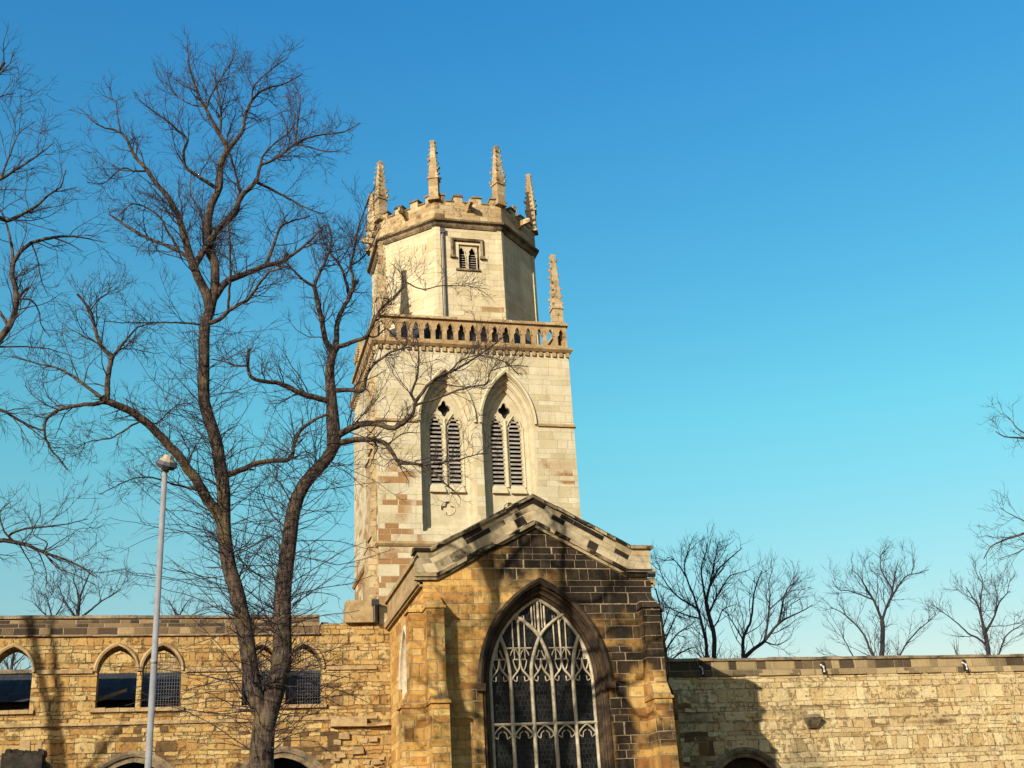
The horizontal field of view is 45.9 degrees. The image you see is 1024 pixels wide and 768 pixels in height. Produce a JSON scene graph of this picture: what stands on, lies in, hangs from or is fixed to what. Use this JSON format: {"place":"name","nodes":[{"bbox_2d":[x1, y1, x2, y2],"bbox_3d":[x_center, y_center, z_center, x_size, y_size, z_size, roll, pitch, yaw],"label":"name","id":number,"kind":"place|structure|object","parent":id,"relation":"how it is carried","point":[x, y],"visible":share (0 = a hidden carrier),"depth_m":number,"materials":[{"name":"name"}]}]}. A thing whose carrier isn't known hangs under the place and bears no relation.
{"place":"outdoors","nodes":[
{"label":"outdoors","id":0,"kind":"place"},
{"bbox_2d":[0,739,53,767],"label":"ruined buttress","id":1,"kind":"structure","parent":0,"point":[23,756],"depth_m":41.57,"materials":[{"name":"stone"}]},
{"bbox_2d":[0,670,319,767],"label":"hall","id":2,"kind":"structure","parent":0,"point":[114,691],"depth_m":49.79,"materials":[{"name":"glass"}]},
{"bbox_2d":[0,649,319,674],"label":"ruined wall","id":3,"kind":"structure","parent":0,"point":[124,659],"depth_m":55.85,"materials":[{"name":"stone"}]},
{"bbox_2d":[349,140,580,714],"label":"church tower","id":4,"kind":"structure","parent":0,"point":[531,422],"depth_m":56.05,"materials":[{"name":"beige stone"}]},
{"bbox_2d":[417,366,477,531],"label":"belfry window","id":5,"kind":"structure","parent":4,"relation":"in","point":[450,517],"depth_m":54.41,"materials":[{"name":"beige stone"}]},
{"bbox_2d":[450,237,485,271],"bbox_3d":[-2.188,-6.150,58.566,1.720,1.810,0.610,3,-23,-14],"label":"lantern window","id":6,"kind":"structure","parent":4,"relation":"in","point":[466,253],"depth_m":58.62,"materials":[{"name":"beige stone"}]},
{"bbox_2d":[478,368,537,517],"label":"belfry window","id":7,"kind":"structure","parent":4,"relation":"in","point":[512,480],"depth_m":55.44,"materials":[{"name":"beige stone"}]},
{"bbox_2d":[0,0,1023,669],"label":"sky","id":8,"kind":"structure","parent":0,"point":[786,237],"materials":[{"name":"blue"}]},
{"bbox_2d":[384,494,683,767],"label":"church transept","id":9,"kind":"structure","parent":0,"point":[527,632],"depth_m":43.46,"materials":[{"name":"stone"}]},
{"bbox_2d":[398,625,406,697],"bbox_3d":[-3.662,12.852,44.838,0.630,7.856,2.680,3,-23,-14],"label":"flank window","id":10,"kind":"structure","parent":9,"relation":"in","point":[402,678],"depth_m":46.56,"materials":[{"name":"stone"}]},
{"bbox_2d":[476,577,615,767],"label":"great window","id":11,"kind":"structure","parent":9,"relation":"in","point":[544,683],"depth_m":43.26,"materials":[{"name":"glass"}]},
{"bbox_2d":[951,640,958,654],"bbox_3d":[20.702,12.227,56.392,0.476,0.876,0.241,3,-23,-14],"label":"bare tree","id":12,"kind":"object","parent":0,"point":[956,651],"depth_m":56.40,"materials":[{"name":"plant"}]},
{"label":"ground","id":13,"kind":"structure","parent":0,"visible":0},
{"bbox_2d":[0,652,31,669],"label":"bare tree","id":14,"kind":"object","parent":13,"relation":"on","point":[14,655],"visible":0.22,"depth_m":77.73,"materials":[{"name":"brown plant"}]},
{"bbox_2d":[0,21,147,597],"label":"bare tree","id":15,"kind":"object","parent":13,"relation":"on","point":[14,315],"visible":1,"depth_m":23.13,"materials":[{"name":"brown plant"}]},
{"bbox_2d":[19,550,138,615],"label":"bare tree","id":16,"kind":"object","parent":13,"relation":"on","point":[77,605],"visible":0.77,"depth_m":76.46,"materials":[{"name":"brown plant"}]},
{"bbox_2d":[145,454,177,767],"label":"street lamp","id":17,"kind":"object","parent":13,"relation":"on","point":[166,463],"visible":1,"depth_m":16.89,"materials":[{"name":"metal"}]},
{"bbox_2d":[151,575,216,615],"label":"bare tree","id":18,"kind":"object","parent":13,"relation":"on","point":[174,609],"visible":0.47,"depth_m":77.80,"materials":[{"name":"brown plant"}]},
{"bbox_2d":[0,599,390,767],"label":"ruined nave wall","id":19,"kind":"structure","parent":13,"relation":"on","point":[66,721],"depth_m":47.41,"materials":[{"name":"stone"}]},
{"bbox_2d":[0,25,535,767],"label":"bare tree","id":20,"kind":"object","parent":13,"relation":"on","point":[264,705],"visible":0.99,"depth_m":32.81,"materials":[{"name":"brown plant"}]},
{"bbox_2d":[651,580,706,658],"bbox_3d":[8.847,17.864,62.062,3.189,16.299,3.193,-12,-24,19],"label":"bare tree","id":21,"kind":"object","parent":13,"relation":"on","point":[674,628],"visible":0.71,"depth_m":64.04,"materials":[{"name":"brown plant"}]},
{"bbox_2d":[650,521,762,658],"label":"bare tree","id":22,"kind":"object","parent":13,"relation":"on","point":[711,625],"visible":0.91,"depth_m":78.08,"materials":[{"name":"brown plant"}]},
{"bbox_2d":[697,546,825,657],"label":"bare tree","id":23,"kind":"object","parent":13,"relation":"on","point":[781,615],"visible":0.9,"depth_m":80.83,"materials":[{"name":"brown plant"}]},
{"bbox_2d":[666,654,1023,767],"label":"ruined chancel wall","id":24,"kind":"structure","parent":13,"relation":"on","point":[928,711],"depth_m":53.89,"materials":[{"name":"stone"}]},
{"bbox_2d":[805,539,945,655],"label":"bare tree","id":25,"kind":"object","parent":13,"relation":"on","point":[881,637],"visible":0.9,"depth_m":85.29,"materials":[{"name":"brown plant"}]},
{"bbox_2d":[917,553,1023,654],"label":"bare tree","id":26,"kind":"object","parent":13,"relation":"on","point":[986,640],"visible":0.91,"depth_m":87.21,"materials":[{"name":"brown plant"}]},
{"bbox_2d":[969,394,1023,588],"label":"bare tree","id":27,"kind":"object","parent":13,"relation":"on","point":[1012,536],"visible":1,"depth_m":43.56,"materials":[{"name":"brown plant"}]}
]}

